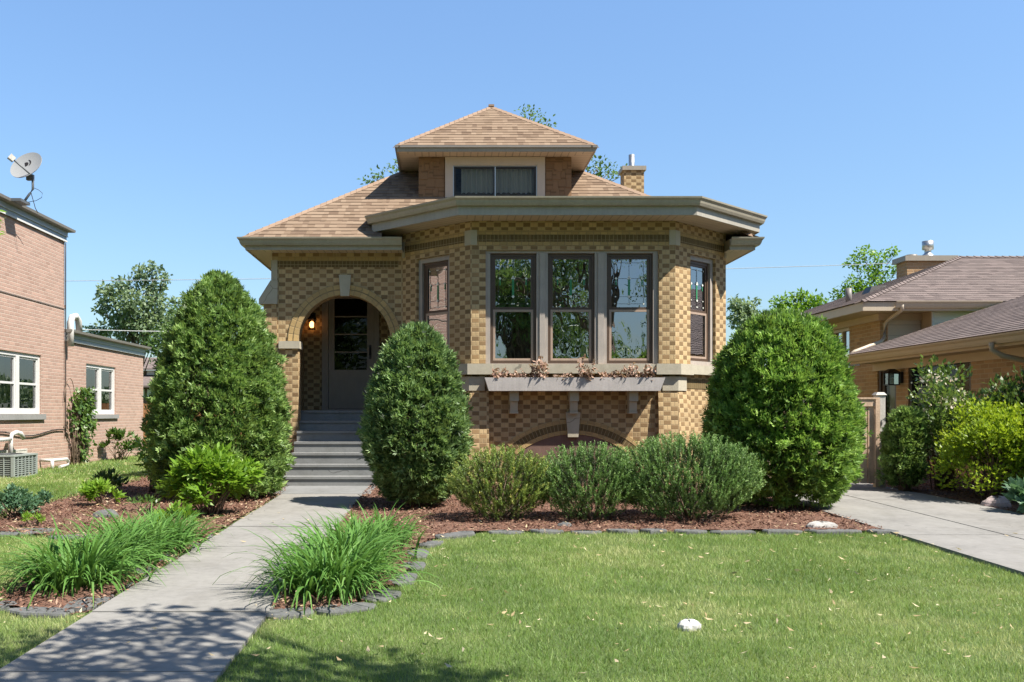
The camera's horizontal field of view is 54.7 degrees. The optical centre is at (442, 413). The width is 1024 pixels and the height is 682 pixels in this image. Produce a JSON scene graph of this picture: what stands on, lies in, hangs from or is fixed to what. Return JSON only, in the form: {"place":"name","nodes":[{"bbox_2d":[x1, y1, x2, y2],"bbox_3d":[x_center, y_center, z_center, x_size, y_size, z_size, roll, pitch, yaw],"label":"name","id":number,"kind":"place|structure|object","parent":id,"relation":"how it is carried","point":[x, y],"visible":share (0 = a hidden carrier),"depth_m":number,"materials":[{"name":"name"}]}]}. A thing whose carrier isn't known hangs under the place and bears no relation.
{"place":"outdoors","nodes":[
{"label":"outdoors","id":0,"kind":"place"},
{"bbox_2d":[74,329,163,331],"bbox_3d":[-22.001,-4.820,32.999,36.003,4.184,0.026,0,0,0],"label":"overhead wire","id":1,"kind":"object","parent":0,"point":[123,330],"visible":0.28,"depth_m":32.99,"materials":[{"name":"white paint"}]},
{"bbox_2d":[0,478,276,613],"bbox_3d":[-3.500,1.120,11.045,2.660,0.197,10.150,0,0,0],"label":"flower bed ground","id":2,"kind":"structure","parent":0,"point":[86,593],"depth_m":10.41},
{"bbox_2d":[0,601,17,610],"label":"flagstone","id":3,"kind":"object","parent":2,"relation":"on","point":[8,606],"visible":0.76,"depth_m":6.14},
{"bbox_2d":[0,482,52,517],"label":"ground cover","id":4,"kind":"object","parent":2,"relation":"on","point":[18,498],"visible":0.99,"depth_m":10.65,"materials":[{"name":"green plant"}]},
{"bbox_2d":[0,528,54,536],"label":"flagstone","id":5,"kind":"object","parent":2,"relation":"on","point":[7,533],"visible":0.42,"depth_m":9.36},
{"bbox_2d":[20,511,45,526],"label":"leafy plant","id":6,"kind":"object","parent":2,"relation":"on","point":[37,516],"visible":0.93,"depth_m":9.89,"materials":[{"name":"green plant"}]},
{"bbox_2d":[5,607,75,617],"bbox_3d":[-2.453,1.232,5.994,0.415,0.086,0.195,0,0,0],"label":"flagstone","id":7,"kind":"object","parent":2,"relation":"on","point":[25,612],"visible":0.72,"depth_m":5.95,"materials":[{"name":"stone"}]},
{"bbox_2d":[48,534,94,540],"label":"flagstone","id":8,"kind":"object","parent":2,"relation":"on","point":[69,537],"visible":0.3,"depth_m":9.09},
{"bbox_2d":[63,594,114,611],"bbox_3d":[-2.255,1.226,6.303,0.210,0.087,0.507,0,0,0],"label":"flagstone","id":9,"kind":"object","parent":2,"relation":"on","point":[90,604],"visible":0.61,"depth_m":6.15,"materials":[{"name":"stone"}]},
{"bbox_2d":[0,513,182,608],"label":"daylily","id":10,"kind":"object","parent":2,"relation":"on","point":[72,569],"visible":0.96,"depth_m":6.68,"materials":[{"name":"plant"}]},
{"bbox_2d":[79,476,127,505],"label":"leafy plant","id":11,"kind":"object","parent":2,"relation":"on","point":[88,490],"visible":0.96,"depth_m":11.63,"materials":[{"name":"green plant"}]},
{"bbox_2d":[9,502,199,576],"bbox_3d":[-2.474,0.936,7.546,1.389,0.521,1.460,0,0,44],"label":"daylily","id":12,"kind":"object","parent":2,"relation":"on","point":[157,547],"visible":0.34,"depth_m":7.57,"materials":[{"name":"plant"}]},
{"bbox_2d":[92,509,118,517],"bbox_3d":[-3.621,1.109,10.608,0.283,0.168,0.170,0,0,0],"label":"rock","id":13,"kind":"object","parent":2,"relation":"on","point":[103,512],"visible":0.49,"depth_m":10.55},
{"bbox_2d":[90,468,128,493],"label":"leafy plant","id":14,"kind":"object","parent":2,"relation":"on","point":[113,480],"visible":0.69,"depth_m":13.10,"materials":[{"name":"green plant"}]},
{"bbox_2d":[113,580,135,592],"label":"flagstone","id":15,"kind":"object","parent":2,"relation":"on","point":[127,586],"visible":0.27,"depth_m":6.74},
{"bbox_2d":[130,436,154,491],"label":"leafy vine","id":16,"kind":"object","parent":2,"relation":"on","point":[139,444],"visible":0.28,"depth_m":13.25,"materials":[{"name":"green plant"}]},
{"bbox_2d":[123,493,162,509],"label":"leafy plant","id":17,"kind":"object","parent":2,"relation":"on","point":[149,498],"visible":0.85,"depth_m":11.08,"materials":[{"name":"green plant"}]},
{"bbox_2d":[132,566,159,576],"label":"flagstone","id":18,"kind":"object","parent":2,"relation":"on","point":[149,567],"visible":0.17,"depth_m":7.38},
{"bbox_2d":[68,502,231,559],"bbox_3d":[-2.519,0.975,8.209,1.411,0.420,1.389,0,0,30],"label":"daylily","id":19,"kind":"object","parent":2,"relation":"on","point":[185,540],"visible":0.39,"depth_m":8.23,"materials":[{"name":"plant"}]},
{"bbox_2d":[105,502,228,544],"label":"daylily","id":20,"kind":"object","parent":2,"relation":"on","point":[187,523],"visible":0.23,"depth_m":8.88,"materials":[{"name":"plant"}]},
{"bbox_2d":[152,499,201,522],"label":"leafy plant","id":21,"kind":"object","parent":2,"relation":"on","point":[174,507],"visible":0.43,"depth_m":9.47,"materials":[{"name":"green plant"}]},
{"bbox_2d":[152,441,265,516],"bbox_3d":[-2.523,0.733,10.788,1.146,0.864,1.023,0,0,-31],"label":"leafy bush","id":22,"kind":"object","parent":2,"relation":"on","point":[193,469],"visible":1,"depth_m":10.53,"materials":[{"name":"green plant"}]},
{"bbox_2d":[138,268,296,498],"bbox_3d":[-2.828,-0.355,12.599,1.976,3.015,1.979,0,0,0],"label":"arborvitae","id":23,"kind":"object","parent":2,"relation":"on","point":[235,352],"visible":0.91,"depth_m":12.08,"materials":[{"name":"plant"}]},
{"bbox_2d":[143,357,156,402],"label":"distant house","id":24,"kind":"structure","parent":0,"point":[149,372],"depth_m":59.69,"materials":[{"name":"grey"}]},
{"bbox_2d":[0,494,362,681],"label":"path","id":25,"kind":"structure","parent":0,"point":[192,613],"depth_m":5.81,"materials":[{"name":"concrete"}]},
{"bbox_2d":[143,403,255,447],"bbox_3d":[-7.934,0.355,30.055,8.132,1.420,0.110,0,0,0],"label":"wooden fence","id":26,"kind":"object","parent":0,"point":[145,411],"visible":0.01,"depth_m":30.00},
{"bbox_2d":[82,263,891,280],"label":"overhead wire","id":27,"kind":"object","parent":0,"point":[270,278],"visible":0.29,"depth_m":35.99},
{"bbox_2d":[0,473,1019,611],"bbox_3d":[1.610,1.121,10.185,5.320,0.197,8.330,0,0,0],"label":"flower bed ground","id":28,"kind":"structure","parent":0,"point":[542,522],"depth_m":10.24,"materials":[{"name":"wood"}]},
{"bbox_2d":[212,517,446,617],"bbox_3d":[-0.782,0.965,6.606,1.602,0.502,1.546,0,0,30],"label":"daylily","id":29,"kind":"object","parent":28,"relation":"on","point":[346,575],"visible":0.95,"depth_m":6.40,"materials":[{"name":"plant"}]},
{"bbox_2d":[314,602,376,615],"bbox_3d":[-0.591,1.231,6.112,0.423,0.086,0.189,0,0,-33],"label":"flagstone","id":30,"kind":"object","parent":28,"relation":"on","point":[348,608],"visible":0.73,"depth_m":6.05,"materials":[{"name":"stone"}]},
{"bbox_2d":[260,512,435,580],"bbox_3d":[-0.708,0.959,7.443,1.318,0.483,1.517,0,0,0],"label":"daylily","id":31,"kind":"object","parent":28,"relation":"on","point":[340,541],"visible":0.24,"depth_m":7.39,"materials":[{"name":"plant"}]},
{"bbox_2d":[285,509,430,558],"bbox_3d":[-0.712,0.987,8.115,1.263,0.396,1.481,0,0,0],"label":"daylily","id":32,"kind":"object","parent":28,"relation":"on","point":[331,529],"visible":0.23,"depth_m":8.17,"materials":[{"name":"plant"}]},
{"bbox_2d":[302,499,429,550],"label":"daylily","id":33,"kind":"object","parent":28,"relation":"on","point":[387,520],"visible":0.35,"depth_m":8.79,"materials":[{"name":"plant"}]},
{"bbox_2d":[361,588,401,602],"bbox_3d":[-0.394,1.226,6.506,0.217,0.078,0.359,0,0,34],"label":"flagstone","id":34,"kind":"object","parent":28,"relation":"on","point":[370,597],"visible":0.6,"depth_m":6.43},
{"bbox_2d":[389,573,416,586],"bbox_3d":[-0.274,1.211,7.047,0.175,0.089,0.417,0,0,11],"label":"flagstone","id":35,"kind":"object","parent":28,"relation":"on","point":[412,575],"visible":0.41,"depth_m":6.96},
{"bbox_2d":[403,561,425,570],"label":"flagstone","id":36,"kind":"object","parent":28,"relation":"on","point":[422,565],"visible":0.45,"depth_m":7.52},
{"bbox_2d":[355,320,476,506],"bbox_3d":[-0.313,0.029,11.594,1.456,2.281,1.418,0,0,0],"label":"arborvitae","id":37,"kind":"object","parent":28,"relation":"on","point":[407,461],"visible":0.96,"depth_m":11.21,"materials":[{"name":"plant"}]},
{"bbox_2d":[407,549,428,559],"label":"flagstone","id":38,"kind":"object","parent":28,"relation":"on","point":[423,554],"visible":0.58,"depth_m":8.13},
{"bbox_2d":[419,540,442,547],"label":"flagstone","id":39,"kind":"object","parent":28,"relation":"on","point":[429,544],"visible":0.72,"depth_m":8.63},
{"bbox_2d":[434,531,474,539],"bbox_3d":[0.128,1.166,9.257,0.486,0.098,0.207,0,0,-42],"label":"flagstone","id":40,"kind":"object","parent":28,"relation":"on","point":[455,535],"visible":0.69,"depth_m":9.19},
{"bbox_2d":[444,443,557,520],"bbox_3d":[0.624,0.734,10.386,1.224,0.871,1.066,0,0,0],"label":"mugo pine","id":41,"kind":"object","parent":28,"relation":"on","point":[484,489],"visible":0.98,"depth_m":10.20,"materials":[{"name":"plant"}]},
{"bbox_2d":[487,530,522,534],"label":"flagstone","id":42,"kind":"object","parent":28,"relation":"on","point":[511,532],"visible":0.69,"depth_m":9.46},
{"bbox_2d":[528,529,563,534],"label":"flagstone","id":43,"kind":"object","parent":28,"relation":"on","point":[548,531],"visible":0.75,"depth_m":9.45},
{"bbox_2d":[570,530,601,534],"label":"flagstone","id":44,"kind":"object","parent":28,"relation":"on","point":[584,531],"visible":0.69,"depth_m":9.46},
{"bbox_2d":[533,440,646,519],"bbox_3d":[1.538,0.728,10.428,1.241,0.908,1.064,0,0,0],"label":"mugo pine","id":45,"kind":"object","parent":28,"relation":"on","point":[567,493],"visible":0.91,"depth_m":10.21,"materials":[{"name":"plant"}]},
{"bbox_2d":[606,529,638,534],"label":"flagstone","id":46,"kind":"object","parent":28,"relation":"on","point":[619,531],"visible":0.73,"depth_m":9.45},
{"bbox_2d":[639,528,666,533],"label":"flagstone","id":47,"kind":"object","parent":28,"relation":"on","point":[650,530],"visible":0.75,"depth_m":9.45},
{"bbox_2d":[608,430,766,519],"bbox_3d":[2.580,0.676,10.426,1.672,1.030,1.289,0,0,0],"label":"bush","id":48,"kind":"object","parent":28,"relation":"on","point":[728,484],"visible":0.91,"depth_m":10.16,"materials":[{"name":"plant"}]},
{"bbox_2d":[674,529,706,534],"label":"flagstone","id":49,"kind":"object","parent":28,"relation":"on","point":[694,531],"visible":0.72,"depth_m":9.46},
{"bbox_2d":[710,530,755,534],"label":"flagstone","id":50,"kind":"object","parent":28,"relation":"on","point":[723,532],"visible":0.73,"depth_m":9.41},
{"bbox_2d":[762,529,802,534],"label":"flagstone","id":51,"kind":"object","parent":28,"relation":"on","point":[774,531],"visible":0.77,"depth_m":9.42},
{"bbox_2d":[699,305,873,508],"bbox_3d":[4.003,-0.053,11.593,1.962,2.448,1.932,0,0,0],"label":"arborvitae","id":52,"kind":"object","parent":28,"relation":"on","point":[752,397],"visible":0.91,"depth_m":10.98,"materials":[{"name":"plant"}]},
{"bbox_2d":[805,521,837,527],"bbox_3d":[3.754,1.130,9.747,0.342,0.144,0.146,0,0,0],"label":"rock","id":53,"kind":"object","parent":28,"relation":"on","point":[821,524],"visible":0.48,"depth_m":9.71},
{"bbox_2d":[804,529,861,534],"bbox_3d":[3.768,1.161,9.503,0.545,0.087,0.197,0,0,0],"label":"flagstone","id":54,"kind":"object","parent":28,"relation":"on","point":[823,531],"visible":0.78,"depth_m":9.44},
{"bbox_2d":[867,529,897,534],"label":"flagstone","id":55,"kind":"object","parent":28,"relation":"on","point":[885,531],"visible":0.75,"depth_m":9.44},
{"bbox_2d":[0,450,1023,681],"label":"ground","id":56,"kind":"structure","parent":0,"point":[379,656],"depth_m":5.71,"materials":[{"name":"plant"}]},
{"bbox_2d":[0,453,37,478],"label":"air conditioner","id":57,"kind":"object","parent":56,"relation":"on","point":[15,464],"visible":1,"depth_m":16.36,"materials":[{"name":"grey metal"}]},
{"bbox_2d":[40,457,69,468],"bbox_3d":[-7.489,0.974,19.257,0.258,0.222,0.804,0,0,21],"label":"drain pipe","id":58,"kind":"object","parent":56,"relation":"on","point":[53,460],"visible":0.91,"depth_m":19.09,"materials":[{"name":"white plastic"}]},
{"bbox_2d":[0,193,151,468],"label":"pink brick house","id":59,"kind":"structure","parent":56,"relation":"on","point":[32,319],"depth_m":19.36,"materials":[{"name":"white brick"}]},
{"bbox_2d":[0,430,25,452],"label":"vent pipe","id":60,"kind":"object","parent":59,"relation":"attached to","point":[9,439],"visible":0.94,"depth_m":17.34,"materials":[{"name":"white plastic"}]},
{"bbox_2d":[0,448,26,452],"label":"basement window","id":61,"kind":"structure","parent":59,"relation":"in","point":[14,450],"depth_m":17.92,"materials":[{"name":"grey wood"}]},
{"bbox_2d":[0,350,39,413],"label":"window","id":62,"kind":"structure","parent":59,"relation":"in","point":[17,383],"depth_m":18.17,"materials":[{"name":"white paint"}]},
{"bbox_2d":[7,152,41,212],"bbox_3d":[-7.484,-4.162,17.542,0.654,0.997,0.692,0,0,-31],"label":"satellite dish","id":63,"kind":"object","parent":59,"relation":"attached to","point":[27,165],"visible":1,"depth_m":17.50,"materials":[{"name":"grey metal"}]},
{"bbox_2d":[0,243,65,435],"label":"wall cable","id":64,"kind":"object","parent":59,"relation":"attached to","point":[65,361],"depth_m":20.14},
{"bbox_2d":[67,313,82,346],"bbox_3d":[-7.660,-1.745,20.548,0.140,0.720,0.636,0,0,0],"label":"roof vent","id":65,"kind":"object","parent":59,"relation":"attached to","point":[70,325],"visible":0.96,"depth_m":20.29,"materials":[{"name":"white plastic"}]},
{"bbox_2d":[64,378,99,464],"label":"ivy","id":66,"kind":"object","parent":59,"relation":"attached to","point":[84,423],"visible":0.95,"depth_m":20.76,"materials":[{"name":"green plant"}]},
{"bbox_2d":[86,364,113,413],"bbox_3d":[-7.917,-0.541,22.475,0.235,1.109,1.948,0,0,0],"label":"window","id":67,"kind":"structure","parent":59,"relation":"in","point":[98,372],"depth_m":22.49,"materials":[{"name":"white paint"}]},
{"bbox_2d":[99,426,141,460],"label":"leafy plant","id":68,"kind":"object","parent":56,"relation":"on","point":[118,435],"visible":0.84,"depth_m":22.36,"materials":[{"name":"green plant"}]},
{"bbox_2d":[82,260,181,375],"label":"garden tree","id":69,"kind":"object","parent":56,"relation":"on","point":[128,315],"visible":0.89,"depth_m":41.85,"materials":[{"name":"green plant"}]},
{"bbox_2d":[142,303,207,383],"bbox_3d":[-9.241,-1.565,38.100,4.657,5.661,3.522,0,0,0],"label":"garden tree","id":70,"kind":"object","parent":56,"relation":"on","point":[157,343],"visible":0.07,"depth_m":37.80,"materials":[{"name":"green plant"}]},
{"bbox_2d":[261,607,313,619],"bbox_3d":[-0.943,1.234,5.967,0.332,0.082,0.228,0,0,-12],"label":"flagstone","id":71,"kind":"object","parent":56,"relation":"on","point":[293,612],"visible":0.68,"depth_m":5.91,"materials":[{"name":"stone"}]},
{"bbox_2d":[276,486,374,495],"bbox_3d":[-1.595,1.100,13.653,1.290,0.129,1.294,0,0,0],"label":"path landing","id":72,"kind":"object","parent":56,"relation":"on","point":[324,489],"visible":0.4,"depth_m":13.45,"materials":[{"name":"concrete"}]},
{"bbox_2d":[283,411,377,486],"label":"front steps","id":73,"kind":"structure","parent":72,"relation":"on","point":[327,447],"depth_m":14.94,"materials":[{"name":"concrete"}]},
{"bbox_2d":[358,104,627,184],"bbox_3d":[2.000,-4.733,33.772,7.502,11.995,7.672,0,0,43],"label":"garden tree","id":74,"kind":"object","parent":56,"relation":"on","point":[598,174],"visible":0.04,"depth_m":33.93,"materials":[{"name":"green plant"}]},
{"bbox_2d":[237,104,767,485],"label":"brick house","id":75,"kind":"structure","parent":56,"relation":"on","point":[486,240],"depth_m":15.12,"materials":[{"name":"brick"}]},
{"bbox_2d":[307,312,316,329],"bbox_3d":[-2.260,-1.610,17.084,0.180,0.310,0.229,0,0,0],"label":"wall lamp","id":76,"kind":"object","parent":75,"relation":"attached to","point":[311,319],"visible":0.96,"depth_m":17.04,"materials":[{"name":"black metal"}]},
{"bbox_2d":[322,297,378,409],"bbox_3d":[-1.600,-1.164,17.191,1.000,2.222,0.119,0,0,0],"label":"front door","id":77,"kind":"structure","parent":75,"relation":"in","point":[341,389],"depth_m":17.20,"materials":[{"name":"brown wood"}]},
{"bbox_2d":[424,260,447,343],"bbox_3d":[-0.057,-1.555,15.061,0.090,1.516,0.573,0,0,-45],"label":"window","id":78,"kind":"structure","parent":75,"relation":"in","point":[427,286],"depth_m":15.15,"materials":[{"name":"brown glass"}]},
{"bbox_2d":[490,254,535,362],"bbox_3d":[1.039,-1.544,14.530,0.677,1.613,0.090,0,0,0],"label":"window","id":79,"kind":"structure","parent":75,"relation":"in","point":[493,257],"depth_m":14.49,"materials":[{"name":"brown glass"}]},
{"bbox_2d":[548,254,593,362],"bbox_3d":[1.888,-1.544,14.530,0.686,1.613,0.090,0,0,0],"label":"window","id":80,"kind":"structure","parent":75,"relation":"in","point":[551,257],"depth_m":14.49,"materials":[{"name":"brown glass"}]},
{"bbox_2d":[484,377,664,390],"bbox_3d":[1.895,-0.422,14.235,2.580,0.191,0.290,0,0,0],"label":"window box","id":81,"kind":"object","parent":75,"relation":"attached to","point":[576,384],"visible":1,"depth_m":14.09,"materials":[{"name":"stone"}]},
{"bbox_2d":[491,367,508,378],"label":"dried plant","id":82,"kind":"object","parent":81,"relation":"in","point":[496,373],"visible":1,"depth_m":14.16,"materials":[{"name":"brown plant"}]},
{"bbox_2d":[510,368,526,376],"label":"dried plant","id":83,"kind":"object","parent":81,"relation":"in","point":[517,375],"visible":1,"depth_m":14.14,"materials":[{"name":"brown plant"}]},
{"bbox_2d":[528,356,548,378],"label":"dried plant","id":84,"kind":"object","parent":81,"relation":"on","point":[543,365],"visible":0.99,"depth_m":14.10,"materials":[{"name":"brown plant"}]},
{"bbox_2d":[553,372,573,380],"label":"dried plant","id":85,"kind":"object","parent":81,"relation":"in","point":[563,375],"visible":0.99,"depth_m":14.12,"materials":[{"name":"brown plant"}]},
{"bbox_2d":[576,354,595,379],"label":"dried plant","id":86,"kind":"object","parent":81,"relation":"in","point":[587,374],"visible":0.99,"depth_m":14.07,"materials":[{"name":"brown plant"}]},
{"bbox_2d":[596,368,619,378],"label":"dried plant","id":87,"kind":"object","parent":81,"relation":"in","point":[602,374],"visible":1,"depth_m":14.13,"materials":[{"name":"brown plant"}]},
{"bbox_2d":[612,365,633,377],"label":"dried plant","id":88,"kind":"object","parent":81,"relation":"in","point":[627,371],"visible":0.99,"depth_m":14.11,"materials":[{"name":"brown plant"}]},
{"bbox_2d":[630,362,655,376],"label":"dried plant","id":89,"kind":"object","parent":81,"relation":"in","point":[646,370],"visible":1,"depth_m":14.12,"materials":[{"name":"brown plant"}]},
{"bbox_2d":[607,254,651,362],"bbox_3d":[2.746,-1.544,14.530,0.677,1.613,0.090,0,0,0],"label":"window","id":90,"kind":"structure","parent":75,"relation":"in","point":[648,257],"depth_m":14.49,"materials":[{"name":"brown glass"}]},
{"bbox_2d":[690,260,707,361],"bbox_3d":[3.841,-1.555,15.076,0.155,1.516,0.595,0,0,45],"label":"window","id":91,"kind":"structure","parent":75,"relation":"in","point":[704,313],"depth_m":15.19,"materials":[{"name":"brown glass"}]},
{"bbox_2d":[0,462,1012,681],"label":"fallen leaves","id":92,"kind":"object","parent":56,"relation":"on","point":[512,614],"visible":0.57,"depth_m":7.26,"materials":[{"name":"plant"}]},
{"bbox_2d":[677,618,700,631],"bbox_3d":[1.401,1.214,5.602,0.139,0.110,0.089,0,0,0],"label":"rock","id":93,"kind":"object","parent":56,"relation":"on","point":[691,624],"visible":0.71,"depth_m":5.58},
{"bbox_2d":[726,293,762,432],"bbox_3d":[12.412,-1.797,39.978,1.938,6.123,1.542,0,0,0],"label":"garden tree","id":94,"kind":"object","parent":56,"relation":"on","point":[744,310],"visible":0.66,"depth_m":39.85,"materials":[{"name":"green plant"}]},
{"bbox_2d":[768,287,828,311],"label":"garden tree","id":95,"kind":"object","parent":56,"relation":"on","point":[810,302],"visible":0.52,"depth_m":43.87,"materials":[{"name":"green plant"}]},
{"bbox_2d":[828,244,901,300],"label":"garden tree","id":96,"kind":"object","parent":56,"relation":"on","point":[874,275],"visible":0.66,"depth_m":39.95,"materials":[{"name":"green plant"}]},
{"bbox_2d":[767,240,1023,481],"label":"tan brick house","id":97,"kind":"structure","parent":56,"relation":"on","point":[967,311],"depth_m":19.33,"materials":[{"name":"beige"}]},
{"bbox_2d":[833,327,848,353],"bbox_3d":[8.932,-1.299,21.952,0.101,1.174,1.006,0,0,0],"label":"side window","id":98,"kind":"structure","parent":97,"relation":"in","point":[845,332],"depth_m":21.89,"materials":[{"name":"white glass"}]},
{"bbox_2d":[879,370,895,424],"bbox_3d":[8.496,0.152,18.648,0.145,2.082,0.782,0,0,0],"label":"side door","id":99,"kind":"structure","parent":97,"relation":"in","point":[882,388],"depth_m":18.79,"materials":[{"name":"brown wood"}]},
{"bbox_2d":[881,369,902,384],"bbox_3d":[8.237,-0.669,18.032,0.324,0.297,0.269,0,0,0],"label":"porch lantern","id":100,"kind":"object","parent":97,"relation":"attached to","point":[898,377],"visible":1,"depth_m":17.96,"materials":[{"name":"black metal"}]},
{"bbox_2d":[909,362,970,459],"bbox_3d":[8.479,-0.050,16.733,0.112,1.700,2.103,0,0,0],"label":"picture window","id":101,"kind":"structure","parent":97,"relation":"in","point":[912,386],"depth_m":17.71,"materials":[{"name":"black glass"}]},
{"bbox_2d":[0,0,1023,375],"label":"sky","id":102,"kind":"structure","parent":0,"point":[169,133],"materials":[{"name":"blue"}]},
{"bbox_2d":[793,483,1023,574],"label":"driveway","id":103,"kind":"structure","parent":0,"point":[975,532],"depth_m":10.22,"materials":[{"name":"concrete"}]},
{"bbox_2d":[872,392,886,486],"bbox_3d":[6.228,0.430,14.060,0.155,1.470,0.150,0,0,0],"label":"gate post","id":104,"kind":"object","parent":103,"relation":"on","point":[881,395],"visible":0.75,"depth_m":14.00,"materials":[{"name":"grey wood"}]},
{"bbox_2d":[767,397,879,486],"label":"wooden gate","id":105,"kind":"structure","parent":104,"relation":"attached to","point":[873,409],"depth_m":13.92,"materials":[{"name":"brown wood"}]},
{"bbox_2d":[867,474,1020,511],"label":"flower bed ground","id":106,"kind":"structure","parent":0,"point":[953,495],"depth_m":13.21,"materials":[{"name":"soil"}]},
{"bbox_2d":[873,405,931,490],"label":"arborvitae","id":107,"kind":"object","parent":106,"relation":"on","point":[905,471],"visible":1,"depth_m":13.35,"materials":[{"name":"plant"}]},
{"bbox_2d":[900,354,985,490],"bbox_3d":[7.004,0.128,13.669,1.320,1.956,1.387,0,0,0],"label":"rose bush","id":108,"kind":"object","parent":106,"relation":"on","point":[954,393],"visible":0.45,"depth_m":13.61,"materials":[{"name":"green plant"}]},
{"bbox_2d":[926,391,1023,501],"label":"yellow bush","id":109,"kind":"object","parent":106,"relation":"on","point":[990,423],"visible":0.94,"depth_m":12.03,"materials":[{"name":"green plant"}]},
{"bbox_2d":[951,364,1023,489],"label":"dark bush","id":110,"kind":"object","parent":106,"relation":"on","point":[1011,393],"visible":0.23,"depth_m":12.63,"materials":[{"name":"green plant"}]},
{"bbox_2d":[980,496,1010,508],"bbox_3d":[6.485,1.079,11.560,0.325,0.241,0.230,0,0,28],"label":"rock","id":111,"kind":"object","parent":106,"relation":"on","point":[994,501],"visible":0.53,"depth_m":11.48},
{"bbox_2d":[1001,474,1023,512],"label":"hosta","id":112,"kind":"object","parent":106,"relation":"on","point":[1014,487],"visible":1,"depth_m":10.86,"materials":[{"name":"green plant"}]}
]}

